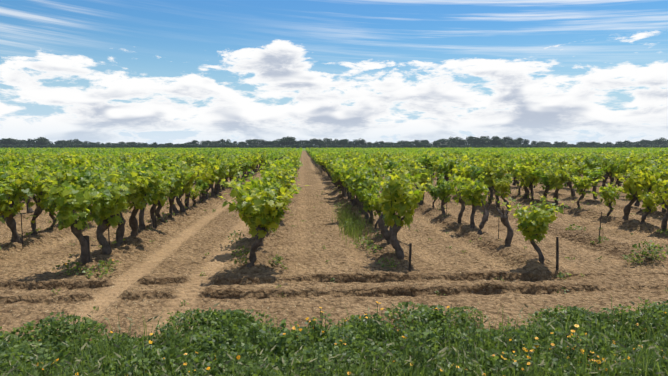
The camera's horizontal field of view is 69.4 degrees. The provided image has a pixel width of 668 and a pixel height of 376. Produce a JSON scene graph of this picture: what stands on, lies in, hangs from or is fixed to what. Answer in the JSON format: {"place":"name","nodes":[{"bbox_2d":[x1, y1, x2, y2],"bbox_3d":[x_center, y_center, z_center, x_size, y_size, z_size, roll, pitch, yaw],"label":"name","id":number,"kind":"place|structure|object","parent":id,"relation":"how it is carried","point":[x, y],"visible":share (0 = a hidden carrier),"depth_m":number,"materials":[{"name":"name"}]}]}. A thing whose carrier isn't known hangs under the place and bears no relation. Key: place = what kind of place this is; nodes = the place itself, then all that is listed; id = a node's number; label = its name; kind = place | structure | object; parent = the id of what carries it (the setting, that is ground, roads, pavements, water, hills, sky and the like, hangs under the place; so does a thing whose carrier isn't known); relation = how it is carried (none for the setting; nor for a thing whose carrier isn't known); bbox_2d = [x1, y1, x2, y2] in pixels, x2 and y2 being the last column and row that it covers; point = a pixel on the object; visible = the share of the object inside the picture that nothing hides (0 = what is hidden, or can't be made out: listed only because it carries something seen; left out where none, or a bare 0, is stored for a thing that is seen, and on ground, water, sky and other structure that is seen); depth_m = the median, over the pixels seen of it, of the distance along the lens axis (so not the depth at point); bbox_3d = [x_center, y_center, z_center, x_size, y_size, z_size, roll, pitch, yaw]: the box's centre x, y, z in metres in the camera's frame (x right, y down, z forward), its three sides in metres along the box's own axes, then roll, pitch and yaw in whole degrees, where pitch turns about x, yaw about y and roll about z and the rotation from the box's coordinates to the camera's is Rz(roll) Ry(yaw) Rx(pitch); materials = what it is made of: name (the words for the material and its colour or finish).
{"place":"outdoors","nodes":[
{"label":"outdoors","id":0,"kind":"place"},
{"bbox_2d":[0,148,667,352],"bbox_3d":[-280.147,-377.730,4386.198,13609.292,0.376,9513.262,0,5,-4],"label":"ground","id":1,"kind":"structure","parent":0,"point":[165,268],"depth_m":8.91,"materials":[{"name":"soil"}]},
{"bbox_2d":[0,152,19,168],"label":"vine","id":2,"kind":"object","parent":1,"relation":"on","point":[5,161],"visible":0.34,"depth_m":21.91,"materials":[{"name":"green plant"}]},
{"bbox_2d":[0,181,25,249],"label":"vine","id":3,"kind":"object","parent":1,"relation":"on","point":[3,208],"visible":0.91,"depth_m":9.86,"materials":[{"name":"green plant"}]},
{"bbox_2d":[0,158,36,219],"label":"vine","id":4,"kind":"object","parent":1,"relation":"on","point":[4,171],"visible":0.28,"depth_m":13.97,"materials":[{"name":"green plant"}]},
{"bbox_2d":[0,166,41,243],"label":"vine","id":5,"kind":"object","parent":1,"relation":"on","point":[22,185],"visible":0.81,"depth_m":10.27,"materials":[{"name":"green plant"}]},
{"bbox_2d":[7,162,34,200],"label":"vine","id":6,"kind":"object","parent":1,"relation":"on","point":[26,167],"visible":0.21,"depth_m":18.86,"materials":[{"name":"green plant"}]},
{"bbox_2d":[14,166,36,212],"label":"vine","id":7,"kind":"object","parent":1,"relation":"on","point":[30,210],"visible":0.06,"depth_m":15.38,"materials":[{"name":"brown plant"}]},
{"bbox_2d":[3,159,58,234],"bbox_3d":[-6.943,0.242,11.182,1.110,1.855,1.362,-1,5,-17],"label":"vine","id":8,"kind":"object","parent":1,"relation":"on","point":[39,199],"visible":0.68,"depth_m":11.21,"materials":[{"name":"green plant"}]},
{"bbox_2d":[44,189,57,229],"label":"vine","id":9,"kind":"object","parent":1,"relation":"on","point":[50,209],"visible":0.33,"depth_m":11.93,"materials":[{"name":"green plant"}]},
{"bbox_2d":[33,166,79,189],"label":"vine","id":10,"kind":"object","parent":1,"relation":"on","point":[70,177],"visible":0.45,"depth_m":12.52,"materials":[{"name":"green plant"}]},
{"bbox_2d":[49,163,74,206],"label":"vine","id":11,"kind":"object","parent":1,"relation":"on","point":[54,167],"visible":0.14,"depth_m":16.98,"materials":[{"name":"green plant"}]},
{"bbox_2d":[60,151,101,169],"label":"vine","id":12,"kind":"object","parent":1,"relation":"on","point":[78,161],"visible":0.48,"depth_m":18.80,"materials":[{"name":"green plant"}]},
{"bbox_2d":[41,170,123,263],"bbox_3d":[-4.503,0.540,8.597,0.820,1.763,1.525,4,6,39],"label":"vine","id":13,"kind":"object","parent":1,"relation":"on","point":[67,197],"visible":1,"depth_m":8.38,"materials":[{"name":"green plant"}]},
{"bbox_2d":[59,164,113,198],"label":"vine","id":14,"kind":"object","parent":1,"relation":"on","point":[81,179],"visible":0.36,"depth_m":13.14,"materials":[{"name":"green plant"}]},
{"bbox_2d":[91,155,117,166],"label":"vine","id":15,"kind":"object","parent":1,"relation":"on","point":[108,162],"visible":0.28,"depth_m":21.41,"materials":[{"name":"green plant"}]},
{"bbox_2d":[83,168,130,254],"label":"vine","id":16,"kind":"object","parent":1,"relation":"on","point":[105,218],"visible":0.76,"depth_m":9.37,"materials":[{"name":"green plant"}]},
{"bbox_2d":[90,165,153,245],"bbox_3d":[-4.519,0.366,10.282,1.222,1.737,1.162,-3,6,-32],"label":"vine","id":17,"kind":"object","parent":1,"relation":"on","point":[119,240],"visible":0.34,"depth_m":10.15,"materials":[{"name":"green plant"}]},
{"bbox_2d":[113,152,130,162],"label":"vine","id":18,"kind":"object","parent":1,"relation":"on","point":[121,157],"visible":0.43,"depth_m":29.17,"materials":[{"name":"green plant"}]},
{"bbox_2d":[106,161,148,172],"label":"vine","id":19,"kind":"object","parent":1,"relation":"on","point":[123,166],"visible":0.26,"depth_m":16.31,"materials":[{"name":"green plant"}]},
{"bbox_2d":[111,155,160,229],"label":"vine","id":20,"kind":"object","parent":1,"relation":"on","point":[141,217],"visible":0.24,"depth_m":11.73,"materials":[{"name":"green plant"}]},
{"bbox_2d":[109,165,169,235],"bbox_3d":[-4.292,0.340,10.720,1.291,1.685,0.951,-2,5,-19],"label":"vine","id":21,"kind":"object","parent":1,"relation":"on","point":[137,203],"visible":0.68,"depth_m":10.64,"materials":[{"name":"green plant"}]},
{"bbox_2d":[148,169,174,222],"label":"vine","id":22,"kind":"object","parent":1,"relation":"on","point":[158,209],"visible":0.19,"depth_m":13.08,"materials":[{"name":"green plant"}]},
{"bbox_2d":[150,170,179,227],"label":"vine","id":23,"kind":"object","parent":1,"relation":"on","point":[162,191],"visible":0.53,"depth_m":12.21,"materials":[{"name":"green plant"}]},
{"bbox_2d":[155,152,179,170],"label":"vine","id":24,"kind":"object","parent":1,"relation":"on","point":[162,160],"visible":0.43,"depth_m":21.50,"materials":[{"name":"green plant"}]},
{"bbox_2d":[153,160,188,217],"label":"vine","id":25,"kind":"object","parent":1,"relation":"on","point":[177,174],"visible":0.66,"depth_m":13.76,"materials":[{"name":"green plant"}]},
{"bbox_2d":[154,160,195,213],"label":"vine","id":26,"kind":"object","parent":1,"relation":"on","point":[175,210],"visible":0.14,"depth_m":14.62,"materials":[{"name":"green plant"}]},
{"bbox_2d":[172,158,200,211],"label":"vine","id":27,"kind":"object","parent":1,"relation":"on","point":[186,190],"visible":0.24,"depth_m":15.38,"materials":[{"name":"green plant"}]},
{"bbox_2d":[179,152,195,166],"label":"vine","id":28,"kind":"object","parent":1,"relation":"on","point":[190,161],"visible":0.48,"depth_m":25.83,"materials":[{"name":"green plant"}]},
{"bbox_2d":[177,163,208,208],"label":"vine","id":29,"kind":"object","parent":1,"relation":"on","point":[187,197],"visible":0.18,"depth_m":16.12,"materials":[{"name":"green plant"}]},
{"bbox_2d":[184,152,204,176],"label":"vine","id":30,"kind":"object","parent":1,"relation":"on","point":[202,159],"visible":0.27,"depth_m":28.34,"materials":[{"name":"green plant"}]},
{"bbox_2d":[189,185,201,205],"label":"vine","id":31,"kind":"object","parent":1,"relation":"on","point":[193,197],"visible":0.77,"depth_m":16.75,"materials":[{"name":"green plant"}]},
{"bbox_2d":[195,178,208,202],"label":"vine","id":32,"kind":"object","parent":1,"relation":"on","point":[201,184],"visible":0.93,"depth_m":17.74,"materials":[{"name":"green plant"}]},
{"bbox_2d":[194,166,212,200],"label":"vine","id":33,"kind":"object","parent":1,"relation":"on","point":[206,174],"visible":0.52,"depth_m":18.26,"materials":[{"name":"green plant"}]},
{"bbox_2d":[198,162,218,199],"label":"vine","id":34,"kind":"object","parent":1,"relation":"on","point":[213,168],"visible":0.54,"depth_m":19.19,"materials":[{"name":"green plant"}]},
{"bbox_2d":[197,161,226,196],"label":"vine","id":35,"kind":"object","parent":1,"relation":"on","point":[218,173],"visible":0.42,"depth_m":19.92,"materials":[{"name":"green plant"}]},
{"bbox_2d":[205,153,229,195],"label":"vine","id":36,"kind":"object","parent":1,"relation":"on","point":[217,163],"visible":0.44,"depth_m":20.49,"materials":[{"name":"green plant"}]},
{"bbox_2d":[212,157,230,193],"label":"vine","id":37,"kind":"object","parent":1,"relation":"on","point":[220,179],"visible":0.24,"depth_m":21.34,"materials":[{"name":"green plant"}]},
{"bbox_2d":[221,156,240,187],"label":"vine","id":38,"kind":"object","parent":1,"relation":"on","point":[230,168],"visible":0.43,"depth_m":24.27,"materials":[{"name":"green plant"}]},
{"bbox_2d":[215,168,289,246],"bbox_3d":[-1.626,0.439,10.144,1.541,1.698,0.828,0,5,3],"label":"vine","id":39,"kind":"object","parent":1,"relation":"on","point":[258,184],"visible":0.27,"depth_m":10.05,"materials":[{"name":"green plant"}]},
{"bbox_2d":[245,168,279,231],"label":"vine","id":40,"kind":"object","parent":1,"relation":"on","point":[271,177],"visible":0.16,"depth_m":11.55,"materials":[{"name":"green plant"}]},
{"bbox_2d":[219,179,309,266],"bbox_3d":[-1.219,0.635,8.557,1.492,1.631,1.233,-1,5,-9],"label":"vine","id":41,"kind":"object","parent":1,"relation":"on","point":[253,213],"visible":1,"depth_m":8.33,"materials":[{"name":"green plant"}]},
{"bbox_2d":[258,160,291,171],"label":"vine","id":42,"kind":"object","parent":1,"relation":"on","point":[267,165],"visible":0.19,"depth_m":17.34,"materials":[{"name":"green plant"}]},
{"bbox_2d":[266,168,299,208],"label":"vine","id":43,"kind":"object","parent":1,"relation":"on","point":[283,177],"visible":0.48,"depth_m":13.60,"materials":[{"name":"green plant"}]},
{"bbox_2d":[282,156,302,172],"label":"vine","id":44,"kind":"object","parent":1,"relation":"on","point":[299,163],"visible":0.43,"depth_m":24.40,"materials":[{"name":"green plant"}]},
{"bbox_2d":[0,147,667,167],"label":"vines","id":45,"kind":"object","parent":1,"relation":"on","point":[274,153],"visible":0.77,"depth_m":93.61,"materials":[{"name":"green plant"}]},
{"bbox_2d":[0,297,667,375],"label":"verge plants","id":46,"kind":"object","parent":1,"relation":"on","point":[572,341],"visible":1,"depth_m":4.61,"materials":[{"name":"green plant"}]},
{"bbox_2d":[330,158,352,196],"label":"vine","id":47,"kind":"object","parent":1,"relation":"on","point":[334,163],"visible":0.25,"depth_m":19.44,"materials":[{"name":"green plant"}]},
{"bbox_2d":[19,162,667,314],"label":"field weeds","id":48,"kind":"object","parent":1,"relation":"on","point":[346,222],"visible":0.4,"depth_m":9.80,"materials":[{"name":"green plant"}]},
{"bbox_2d":[334,160,359,198],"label":"vine","id":49,"kind":"object","parent":1,"relation":"on","point":[344,185],"visible":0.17,"depth_m":18.68,"materials":[{"name":"green plant"}]},
{"bbox_2d":[342,155,364,205],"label":"vine","id":50,"kind":"object","parent":1,"relation":"on","point":[356,168],"visible":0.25,"depth_m":16.50,"materials":[{"name":"green plant"}]},
{"bbox_2d":[333,162,377,214],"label":"vine","id":51,"kind":"object","parent":1,"relation":"on","point":[357,174],"visible":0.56,"depth_m":14.05,"materials":[{"name":"green plant"}]},
{"bbox_2d":[349,182,381,223],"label":"vine","id":52,"kind":"object","parent":1,"relation":"on","point":[367,208],"visible":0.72,"depth_m":12.76,"materials":[{"name":"green plant"}]},
{"bbox_2d":[356,167,384,218],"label":"vine","id":53,"kind":"object","parent":1,"relation":"on","point":[366,181],"visible":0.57,"depth_m":13.52,"materials":[{"name":"green plant"}]},
{"bbox_2d":[363,194,382,228],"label":"vine","id":54,"kind":"object","parent":1,"relation":"on","point":[374,203],"visible":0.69,"depth_m":12.08,"materials":[{"name":"green plant"}]},
{"bbox_2d":[374,187,390,244],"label":"vine","id":55,"kind":"object","parent":1,"relation":"on","point":[382,226],"visible":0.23,"depth_m":10.03,"materials":[{"name":"brown plant"}]},
{"bbox_2d":[381,157,400,172],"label":"vine","id":56,"kind":"object","parent":1,"relation":"on","point":[389,165],"visible":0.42,"depth_m":21.89,"materials":[{"name":"green plant"}]},
{"bbox_2d":[374,168,426,233],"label":"vine","id":57,"kind":"object","parent":1,"relation":"on","point":[418,176],"visible":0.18,"depth_m":11.18,"materials":[{"name":"green plant"}]},
{"bbox_2d":[392,155,416,175],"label":"vine","id":58,"kind":"object","parent":1,"relation":"on","point":[411,163],"visible":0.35,"depth_m":18.80,"materials":[{"name":"green plant"}]},
{"bbox_2d":[377,163,433,258],"bbox_3d":[1.217,0.462,9.237,0.852,1.877,1.380,-5,7,-45],"label":"vine","id":59,"kind":"object","parent":1,"relation":"on","point":[396,199],"visible":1,"depth_m":9.05,"materials":[{"name":"green plant"}]},
{"bbox_2d":[395,152,421,194],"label":"vine","id":60,"kind":"object","parent":1,"relation":"on","point":[404,162],"visible":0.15,"depth_m":20.26,"materials":[{"name":"green plant"}]},
{"bbox_2d":[408,243,411,271],"bbox_3d":[1.324,1.269,8.403,0.048,0.621,0.032,-3,6,-30],"label":"post","id":61,"kind":"object","parent":1,"relation":"on","point":[410,253],"visible":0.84,"depth_m":8.39,"materials":[{"name":"black metal"}]},
{"bbox_2d":[407,164,439,204],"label":"vine","id":62,"kind":"object","parent":1,"relation":"on","point":[424,177],"visible":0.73,"depth_m":17.30,"materials":[{"name":"green plant"}]},
{"bbox_2d":[416,152,433,185],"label":"vine","id":63,"kind":"object","parent":1,"relation":"on","point":[419,160],"visible":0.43,"depth_m":26.33,"materials":[{"name":"green plant"}]},
{"bbox_2d":[424,182,439,208],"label":"vine","id":64,"kind":"object","parent":1,"relation":"on","point":[433,190],"visible":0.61,"depth_m":15.77,"materials":[{"name":"green plant"}]},
{"bbox_2d":[424,153,440,179],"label":"vine","id":65,"kind":"object","parent":1,"relation":"on","point":[430,165],"visible":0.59,"depth_m":25.50,"materials":[{"name":"green plant"}]},
{"bbox_2d":[430,156,448,181],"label":"vine","id":66,"kind":"object","parent":1,"relation":"on","point":[436,167],"visible":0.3,"depth_m":23.45,"materials":[{"name":"green plant"}]},
{"bbox_2d":[434,157,458,181],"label":"vine","id":67,"kind":"object","parent":1,"relation":"on","point":[444,169],"visible":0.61,"depth_m":22.22,"materials":[{"name":"green plant"}]},
{"bbox_2d":[436,173,458,214],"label":"vine","id":68,"kind":"object","parent":1,"relation":"on","point":[444,189],"visible":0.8,"depth_m":14.44,"materials":[{"name":"green plant"}]},
{"bbox_2d":[447,155,466,176],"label":"vine","id":69,"kind":"object","parent":1,"relation":"on","point":[451,162],"visible":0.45,"depth_m":21.70,"materials":[{"name":"green plant"}]},
{"bbox_2d":[447,173,472,222],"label":"vine","id":70,"kind":"object","parent":1,"relation":"on","point":[461,191],"visible":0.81,"depth_m":12.95,"materials":[{"name":"green plant"}]},
{"bbox_2d":[451,164,473,185],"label":"vine","id":71,"kind":"object","parent":1,"relation":"on","point":[468,170],"visible":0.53,"depth_m":19.37,"materials":[{"name":"green plant"}]},
{"bbox_2d":[454,155,471,163],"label":"vine","id":72,"kind":"object","parent":1,"relation":"on","point":[461,158],"visible":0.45,"depth_m":27.43,"materials":[{"name":"green plant"}]},
{"bbox_2d":[453,173,488,227],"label":"vine","id":73,"kind":"object","parent":1,"relation":"on","point":[475,192],"visible":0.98,"depth_m":12.22,"materials":[{"name":"green plant"}]},
{"bbox_2d":[468,159,483,181],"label":"vine","id":74,"kind":"object","parent":1,"relation":"on","point":[473,175],"visible":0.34,"depth_m":18.64,"materials":[{"name":"green plant"}]},
{"bbox_2d":[475,136,487,144],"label":"tree","id":75,"kind":"object","parent":1,"relation":"on","point":[483,140],"visible":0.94,"depth_m":556.44,"materials":[{"name":"green plant"}]},
{"bbox_2d":[473,152,490,161],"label":"vine","id":76,"kind":"object","parent":1,"relation":"on","point":[480,159],"visible":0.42,"depth_m":29.90,"materials":[{"name":"green plant"}]},
{"bbox_2d":[470,159,495,203],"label":"vine","id":77,"kind":"object","parent":1,"relation":"on","point":[479,170],"visible":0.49,"depth_m":17.26,"materials":[{"name":"green plant"}]},
{"bbox_2d":[477,196,491,233],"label":"vine","id":78,"kind":"object","parent":1,"relation":"on","point":[484,218],"visible":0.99,"depth_m":11.55,"materials":[{"name":"brown plant"}]},
{"bbox_2d":[479,158,500,200],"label":"vine","id":79,"kind":"object","parent":1,"relation":"on","point":[496,162],"visible":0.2,"depth_m":17.83,"materials":[{"name":"green plant"}]},
{"bbox_2d":[478,157,507,206],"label":"vine","id":80,"kind":"object","parent":1,"relation":"on","point":[500,171],"visible":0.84,"depth_m":16.53,"materials":[{"name":"green plant"}]},
{"bbox_2d":[488,136,504,144],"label":"tree","id":81,"kind":"object","parent":1,"relation":"on","point":[497,139],"visible":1,"depth_m":558.47,"materials":[{"name":"green plant"}]},
{"bbox_2d":[492,177,512,208],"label":"vine","id":82,"kind":"object","parent":1,"relation":"on","point":[501,186],"visible":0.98,"depth_m":15.62,"materials":[{"name":"green plant"}]},
{"bbox_2d":[494,201,513,246],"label":"vine","id":83,"kind":"object","parent":1,"relation":"on","point":[505,222],"visible":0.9,"depth_m":10.04,"materials":[{"name":"brown plant"}]},
{"bbox_2d":[507,158,527,186],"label":"vine","id":84,"kind":"object","parent":1,"relation":"on","point":[511,165],"visible":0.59,"depth_m":25.59,"materials":[{"name":"green plant"}]},
{"bbox_2d":[513,164,538,198],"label":"vine","id":85,"kind":"object","parent":1,"relation":"on","point":[521,183],"visible":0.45,"depth_m":19.51,"materials":[{"name":"green plant"}]},
{"bbox_2d":[517,160,545,200],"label":"vine","id":86,"kind":"object","parent":1,"relation":"on","point":[528,176],"visible":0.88,"depth_m":18.75,"materials":[{"name":"green plant"}]},
{"bbox_2d":[498,196,572,263],"bbox_3d":[3.534,0.789,8.562,1.110,1.264,0.917,-2,5,-19],"label":"vine","id":87,"kind":"object","parent":1,"relation":"on","point":[533,223],"visible":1,"depth_m":8.46,"materials":[{"name":"green plant"}]},
{"bbox_2d":[534,167,561,199],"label":"vine","id":88,"kind":"object","parent":1,"relation":"on","point":[545,179],"visible":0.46,"depth_m":18.00,"materials":[{"name":"green plant"}]},
{"bbox_2d":[539,161,560,182],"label":"vine","id":89,"kind":"object","parent":1,"relation":"on","point":[549,164],"visible":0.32,"depth_m":22.76,"materials":[{"name":"green plant"}]},
{"bbox_2d":[556,237,558,270],"bbox_3d":[3.850,1.182,8.318,0.044,0.681,0.048,-3,6,-30],"label":"post","id":90,"kind":"object","parent":1,"relation":"on","point":[557,253],"visible":0.88,"depth_m":8.30,"materials":[{"name":"black metal"}]},
{"bbox_2d":[542,164,578,204],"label":"vine","id":91,"kind":"object","parent":1,"relation":"on","point":[557,181],"visible":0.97,"depth_m":16.94,"materials":[{"name":"green plant"}]},
{"bbox_2d":[557,151,575,186],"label":"vine","id":92,"kind":"object","parent":1,"relation":"on","point":[562,163],"visible":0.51,"depth_m":25.50,"materials":[{"name":"green plant"}]},
{"bbox_2d":[559,161,582,195],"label":"vine","id":93,"kind":"object","parent":1,"relation":"on","point":[569,183],"visible":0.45,"depth_m":20.35,"materials":[{"name":"green plant"}]},
{"bbox_2d":[569,153,595,175],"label":"vine","id":94,"kind":"object","parent":1,"relation":"on","point":[581,167],"visible":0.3,"depth_m":24.10,"materials":[{"name":"green plant"}]},
{"bbox_2d":[565,170,602,208],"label":"vine","id":95,"kind":"object","parent":1,"relation":"on","point":[584,184],"visible":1,"depth_m":15.81,"materials":[{"name":"green plant"}]},
{"bbox_2d":[582,150,602,190],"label":"vine","id":96,"kind":"object","parent":1,"relation":"on","point":[589,165],"visible":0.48,"depth_m":23.20,"materials":[{"name":"green plant"}]},
{"bbox_2d":[579,164,608,199],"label":"vine","id":97,"kind":"object","parent":1,"relation":"on","point":[598,173],"visible":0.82,"depth_m":18.88,"materials":[{"name":"green plant"}]},
{"bbox_2d":[592,153,617,190],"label":"vine","id":98,"kind":"object","parent":1,"relation":"on","point":[605,160],"visible":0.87,"depth_m":22.15,"materials":[{"name":"green plant"}]},
{"bbox_2d":[592,183,623,215],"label":"vine","id":99,"kind":"object","parent":1,"relation":"on","point":[609,193],"visible":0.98,"depth_m":14.24,"materials":[{"name":"green plant"}]},
{"bbox_2d":[608,161,625,187],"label":"vine","id":100,"kind":"object","parent":1,"relation":"on","point":[615,170],"visible":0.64,"depth_m":21.75,"materials":[{"name":"green plant"}]},
{"bbox_2d":[609,152,625,186],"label":"vine","id":101,"kind":"object","parent":1,"relation":"on","point":[614,157],"visible":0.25,"depth_m":24.81,"materials":[{"name":"green plant"}]},
{"bbox_2d":[618,152,646,194],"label":"vine","id":102,"kind":"object","parent":1,"relation":"on","point":[631,162],"visible":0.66,"depth_m":20.07,"materials":[{"name":"green plant"}]},
{"bbox_2d":[615,167,667,219],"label":"vine","id":103,"kind":"object","parent":1,"relation":"on","point":[634,184],"visible":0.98,"depth_m":13.18,"materials":[{"name":"green plant"}]},
{"bbox_2d":[638,190,664,224],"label":"vine","id":104,"kind":"object","parent":1,"relation":"on","point":[648,201],"visible":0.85,"depth_m":12.65,"materials":[{"name":"green plant"}]},
{"bbox_2d":[639,157,667,207],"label":"vine","id":105,"kind":"object","parent":1,"relation":"on","point":[649,187],"visible":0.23,"depth_m":15.97,"materials":[{"name":"green plant"}]},
{"bbox_2d":[644,157,667,212],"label":"vine","id":106,"kind":"object","parent":1,"relation":"on","point":[663,176],"visible":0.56,"depth_m":15.25,"materials":[{"name":"green plant"}]},
{"bbox_2d":[650,173,667,230],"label":"vine","id":107,"kind":"object","parent":1,"relation":"on","point":[658,188],"visible":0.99,"depth_m":12.11,"materials":[{"name":"green plant"}]},
{"bbox_2d":[0,0,667,144],"label":"sky","id":108,"kind":"structure","parent":0,"point":[102,71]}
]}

